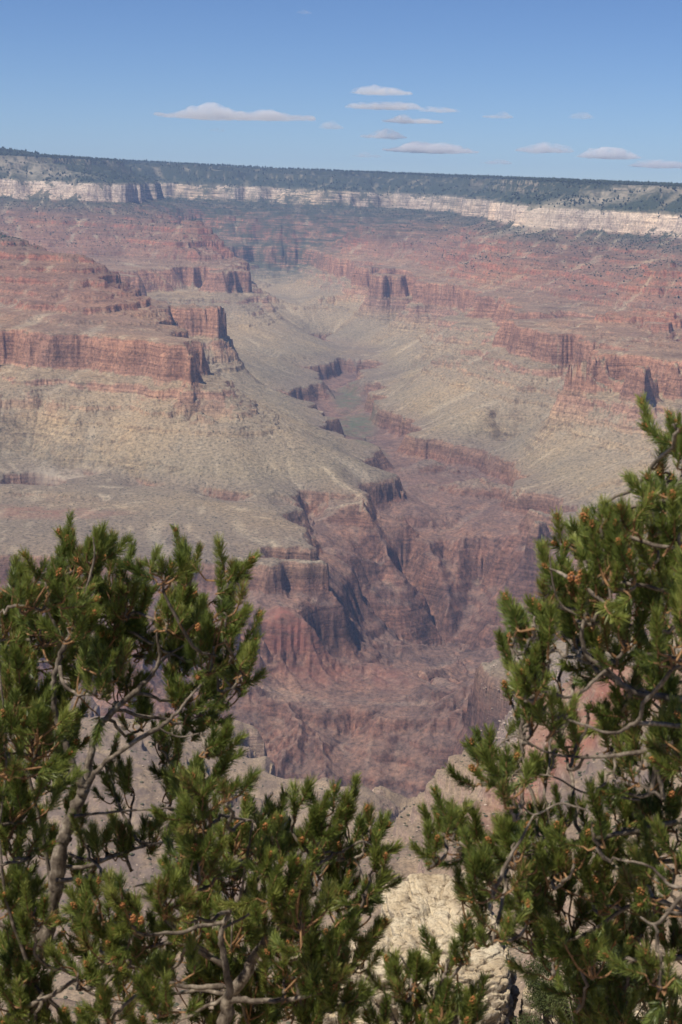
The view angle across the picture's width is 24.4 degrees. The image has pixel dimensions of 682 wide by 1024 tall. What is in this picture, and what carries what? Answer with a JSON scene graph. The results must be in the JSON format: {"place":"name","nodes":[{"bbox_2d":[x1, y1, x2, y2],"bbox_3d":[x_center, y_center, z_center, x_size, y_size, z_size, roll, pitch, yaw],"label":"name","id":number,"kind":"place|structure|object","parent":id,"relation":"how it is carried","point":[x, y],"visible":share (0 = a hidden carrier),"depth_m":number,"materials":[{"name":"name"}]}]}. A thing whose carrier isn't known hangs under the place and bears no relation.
{"place":"outdoors","nodes":[
{"label":"outdoors","id":0,"kind":"place"},
{"bbox_2d":[0,181,328,437],"bbox_3d":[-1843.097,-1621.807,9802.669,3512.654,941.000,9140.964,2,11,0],"label":"canyon slope","id":1,"kind":"structure","parent":0,"point":[135,323],"depth_m":7086.97,"materials":[{"name":"brown stone"}]},
{"bbox_2d":[1,656,664,836],"bbox_3d":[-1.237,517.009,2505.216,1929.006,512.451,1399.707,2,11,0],"label":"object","id":2,"kind":"object","parent":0,"point":[254,742],"visible":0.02,"depth_m":2765.45,"materials":[{"name":"beige stone"}]},
{"bbox_2d":[0,665,680,1023],"bbox_3d":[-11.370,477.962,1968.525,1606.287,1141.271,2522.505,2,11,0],"label":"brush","id":3,"kind":"object","parent":2,"relation":"on","point":[288,1022],"visible":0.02,"depth_m":1141.78,"materials":[{"name":"plant"}]},
{"bbox_2d":[0,335,677,797],"bbox_3d":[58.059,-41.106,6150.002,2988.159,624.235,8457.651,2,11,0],"label":"gorge","id":4,"kind":"structure","parent":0,"point":[376,651],"depth_m":4421.80,"materials":[{"name":"brown stone"}]},
{"bbox_2d":[485,653,589,740],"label":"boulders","id":5,"kind":"object","parent":4,"relation":"on","point":[498,732],"visible":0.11,"depth_m":3111.67,"materials":[{"name":"stone"}]},
{"bbox_2d":[0,284,681,729],"bbox_3d":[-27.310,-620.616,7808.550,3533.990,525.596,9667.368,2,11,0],"label":"platform","id":6,"kind":"structure","parent":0,"point":[300,474],"depth_m":5412.39,"materials":[{"name":"beige stone"}]},
{"bbox_2d":[1,336,666,664],"bbox_3d":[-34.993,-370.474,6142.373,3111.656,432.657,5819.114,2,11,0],"label":"desert brush","id":7,"kind":"object","parent":6,"relation":"on","point":[276,460],"visible":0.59,"depth_m":5408.97,"materials":[{"name":"green plant"}]},
{"bbox_2d":[0,664,681,1023],"bbox_3d":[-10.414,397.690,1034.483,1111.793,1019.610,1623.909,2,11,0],"label":"hillside","id":8,"kind":"structure","parent":0,"point":[406,866],"depth_m":1186.60,"materials":[{"name":"beige stone"}]},
{"bbox_2d":[1,681,681,1021],"bbox_3d":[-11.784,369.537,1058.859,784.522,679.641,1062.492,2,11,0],"label":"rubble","id":9,"kind":"object","parent":8,"relation":"on","point":[320,882],"visible":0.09,"depth_m":1133.63,"materials":[{"name":"stone"}]},
{"bbox_2d":[0,156,681,233],"bbox_3d":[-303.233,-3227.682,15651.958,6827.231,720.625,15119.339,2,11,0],"label":"cliff","id":10,"kind":"structure","parent":0,"point":[618,214],"depth_m":12413.77,"materials":[{"name":"beige stone"}]},
{"bbox_2d":[0,146,681,217],"bbox_3d":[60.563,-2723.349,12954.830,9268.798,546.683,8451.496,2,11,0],"label":"forest","id":11,"kind":"object","parent":10,"relation":"on","point":[606,182],"visible":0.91,"depth_m":12540.06,"materials":[{"name":"green plant"}]},
{"bbox_2d":[0,149,681,191],"bbox_3d":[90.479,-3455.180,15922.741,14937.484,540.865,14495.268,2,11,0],"label":"plateau","id":12,"kind":"structure","parent":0,"point":[22,158],"depth_m":13045.47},
{"bbox_2d":[0,0,681,182],"label":"sky","id":13,"kind":"structure","parent":0,"point":[580,89],"materials":[{"name":"blue"}]},
{"bbox_2d":[327,195,681,642],"bbox_3d":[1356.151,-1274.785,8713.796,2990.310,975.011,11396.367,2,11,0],"label":"canyon slope","id":14,"kind":"structure","parent":0,"point":[609,353],"depth_m":8516.87,"materials":[{"name":"brown stone"}]},
{"bbox_2d":[0,195,681,303],"bbox_3d":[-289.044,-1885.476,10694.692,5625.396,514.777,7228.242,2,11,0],"label":"pinyon brush","id":15,"kind":"object","parent":14,"relation":"on","point":[468,224],"visible":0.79,"depth_m":11054.05,"materials":[{"name":"green plant"}]},
{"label":"ground","id":16,"kind":"structure","parent":0,"visible":0},
{"bbox_2d":[0,508,271,1023],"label":"pine tree","id":17,"kind":"object","parent":16,"relation":"on","point":[72,607],"visible":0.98,"depth_m":4.83,"materials":[{"name":"green plant"}]},
{"bbox_2d":[31,748,405,1023],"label":"pine tree","id":18,"kind":"object","parent":16,"relation":"on","point":[314,990],"visible":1,"depth_m":4.53,"materials":[{"name":"green plant"}]},
{"bbox_2d":[359,916,491,1023],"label":"pine tree","id":19,"kind":"object","parent":16,"relation":"on","point":[417,968],"visible":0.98,"depth_m":4.46,"materials":[{"name":"green plant"}]},
{"bbox_2d":[310,873,564,1023],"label":"rock outcrop","id":20,"kind":"object","parent":16,"relation":"on","point":[430,902],"visible":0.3,"depth_m":39.98,"materials":[{"name":"stone"}]},
{"bbox_2d":[461,869,492,911],"bbox_3d":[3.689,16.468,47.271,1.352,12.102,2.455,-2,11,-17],"label":"boulder","id":21,"kind":"object","parent":16,"relation":"on","point":[464,872],"visible":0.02,"depth_m":45.72,"materials":[{"name":"stone"}]},
{"bbox_2d":[406,392,681,1023],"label":"pine tree","id":22,"kind":"object","parent":16,"relation":"on","point":[574,606],"visible":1,"depth_m":3.96,"materials":[{"name":"green plant"}]},
{"bbox_2d":[511,927,667,1023],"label":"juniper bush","id":23,"kind":"object","parent":16,"relation":"on","point":[544,1001],"visible":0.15,"depth_m":25.38,"materials":[{"name":"green plant"}]},
{"bbox_2d":[633,994,681,1023],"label":"rock ledge","id":24,"kind":"object","parent":16,"relation":"on","point":[637,1011],"visible":0.06,"depth_m":32.06,"materials":[{"name":"stone"}]}
]}

